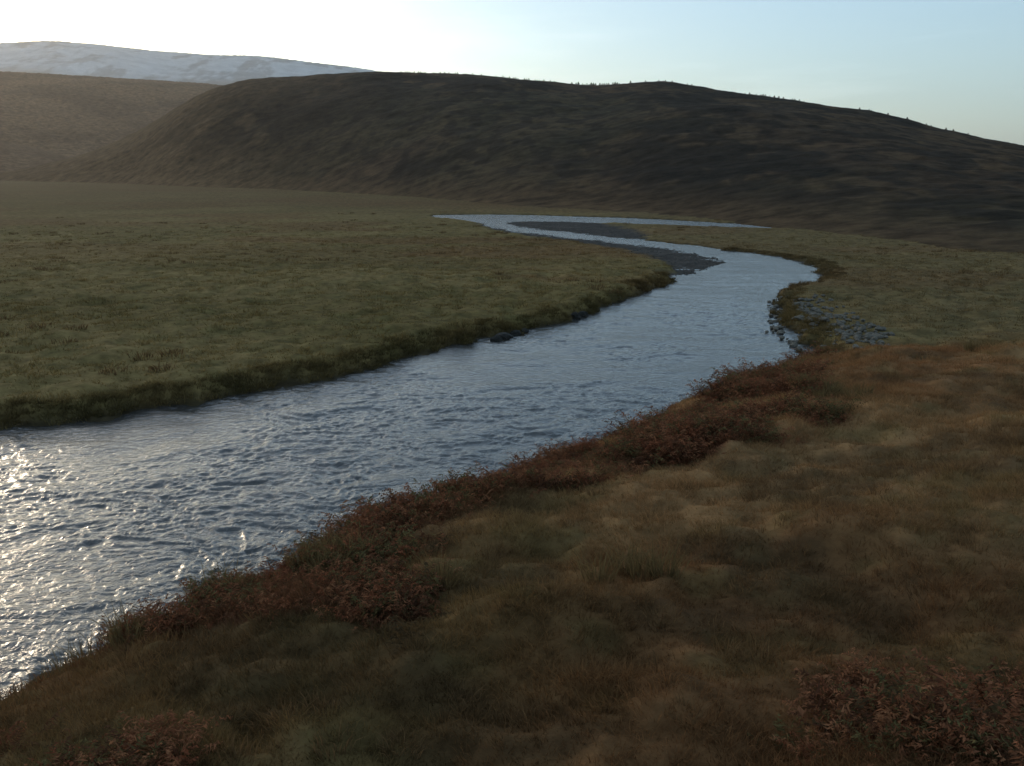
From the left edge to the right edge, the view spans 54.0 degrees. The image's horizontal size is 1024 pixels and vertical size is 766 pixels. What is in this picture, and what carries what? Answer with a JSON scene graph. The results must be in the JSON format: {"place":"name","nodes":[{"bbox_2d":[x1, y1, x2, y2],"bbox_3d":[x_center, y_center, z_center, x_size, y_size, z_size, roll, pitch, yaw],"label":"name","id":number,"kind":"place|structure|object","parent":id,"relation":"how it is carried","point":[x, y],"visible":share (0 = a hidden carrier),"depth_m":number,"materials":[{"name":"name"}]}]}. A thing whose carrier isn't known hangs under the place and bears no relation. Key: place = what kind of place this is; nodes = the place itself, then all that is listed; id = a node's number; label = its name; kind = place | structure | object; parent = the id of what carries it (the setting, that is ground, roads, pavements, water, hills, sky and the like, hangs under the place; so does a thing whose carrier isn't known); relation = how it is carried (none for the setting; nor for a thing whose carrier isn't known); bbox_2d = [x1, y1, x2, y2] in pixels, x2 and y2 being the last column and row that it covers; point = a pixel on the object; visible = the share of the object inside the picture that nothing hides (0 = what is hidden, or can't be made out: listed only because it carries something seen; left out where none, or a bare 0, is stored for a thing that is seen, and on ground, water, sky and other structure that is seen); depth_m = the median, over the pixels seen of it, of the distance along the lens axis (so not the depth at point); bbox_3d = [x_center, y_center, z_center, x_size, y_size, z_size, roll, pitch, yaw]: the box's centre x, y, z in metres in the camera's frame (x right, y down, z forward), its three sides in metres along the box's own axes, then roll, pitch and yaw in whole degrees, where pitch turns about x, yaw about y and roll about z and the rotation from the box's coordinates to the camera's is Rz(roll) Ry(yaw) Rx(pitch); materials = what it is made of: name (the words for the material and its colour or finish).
{"place":"outdoors","nodes":[
{"label":"outdoors","id":0,"kind":"place"},
{"bbox_2d":[0,141,70,171],"bbox_3d":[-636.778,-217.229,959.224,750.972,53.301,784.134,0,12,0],"label":"hill","id":1,"kind":"structure","parent":0,"point":[13,156],"depth_m":888.01,"materials":[{"name":"brown plant"}]},
{"bbox_2d":[0,71,222,156],"bbox_3d":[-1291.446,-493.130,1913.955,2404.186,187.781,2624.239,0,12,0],"label":"hill","id":2,"kind":"structure","parent":0,"point":[71,115],"depth_m":1391.09,"materials":[{"name":"brown plant"}]},
{"bbox_2d":[0,41,373,84],"bbox_3d":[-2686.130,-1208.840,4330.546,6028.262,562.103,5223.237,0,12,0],"label":"snow mountain","id":3,"kind":"structure","parent":0,"point":[69,58],"depth_m":4106.60,"materials":[{"name":"white snow"}]},
{"bbox_2d":[0,214,821,698],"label":"river","id":4,"kind":"structure","parent":0,"point":[124,510],"depth_m":44.63,"materials":[{"name":"grey liquid"}]},
{"bbox_2d":[490,311,587,341],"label":"river boulders","id":5,"kind":"object","parent":4,"relation":"in","point":[500,336],"visible":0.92,"depth_m":72.30,"materials":[{"name":"stone"}]},
{"bbox_2d":[0,181,1023,765],"bbox_3d":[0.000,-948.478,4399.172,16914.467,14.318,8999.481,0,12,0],"label":"ground","id":6,"kind":"structure","parent":0,"point":[24,205],"depth_m":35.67,"materials":[{"name":"green plant"}]},
{"bbox_2d":[0,246,847,438],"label":"grass","id":7,"kind":"structure","parent":6,"relation":"on","point":[113,394],"depth_m":62.25,"materials":[{"name":"green plant"}]},
{"bbox_2d":[0,341,1023,765],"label":"bracken","id":8,"kind":"object","parent":6,"relation":"on","point":[960,709],"visible":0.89,"depth_m":23.41,"materials":[{"name":"brown plant"}]},
{"bbox_2d":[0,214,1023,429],"bbox_3d":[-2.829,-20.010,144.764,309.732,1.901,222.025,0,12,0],"label":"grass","id":9,"kind":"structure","parent":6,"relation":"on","point":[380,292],"depth_m":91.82,"materials":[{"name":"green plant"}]},
{"bbox_2d":[0,211,1023,375],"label":"rushes","id":10,"kind":"object","parent":6,"relation":"on","point":[176,353],"visible":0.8,"depth_m":103.94,"materials":[{"name":"green plant"}]},
{"bbox_2d":[22,334,1006,686],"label":"rushes","id":11,"kind":"object","parent":6,"relation":"on","point":[630,560],"visible":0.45,"depth_m":24.06,"materials":[{"name":"brown plant"}]},
{"bbox_2d":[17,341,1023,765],"bbox_3d":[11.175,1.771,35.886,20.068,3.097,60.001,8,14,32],"label":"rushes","id":12,"kind":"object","parent":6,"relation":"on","point":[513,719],"visible":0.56,"depth_m":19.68,"materials":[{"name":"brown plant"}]},
{"bbox_2d":[481,221,724,275],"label":"gravel bar","id":13,"kind":"object","parent":6,"relation":"on","point":[616,246],"visible":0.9,"depth_m":159.79,"materials":[{"name":"grey gravel"}]},
{"bbox_2d":[765,294,894,352],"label":"rock pile","id":14,"kind":"object","parent":6,"relation":"on","point":[871,337],"visible":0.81,"depth_m":71.51,"materials":[{"name":"grey stone"}]},
{"bbox_2d":[0,71,1023,252],"bbox_3d":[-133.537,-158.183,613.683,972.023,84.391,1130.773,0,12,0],"label":"hill","id":15,"kind":"structure","parent":0,"point":[668,148],"depth_m":398.35,"materials":[{"name":"brown plant"}]},
{"bbox_2d":[405,71,969,134],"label":"ridge trees","id":16,"kind":"object","parent":15,"relation":"on","point":[578,83],"visible":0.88,"depth_m":663.58,"materials":[{"name":"green plant"}]},
{"bbox_2d":[0,0,1023,144],"label":"sky","id":17,"kind":"structure","parent":0,"point":[958,65],"materials":[{"name":"blue"}]}
]}

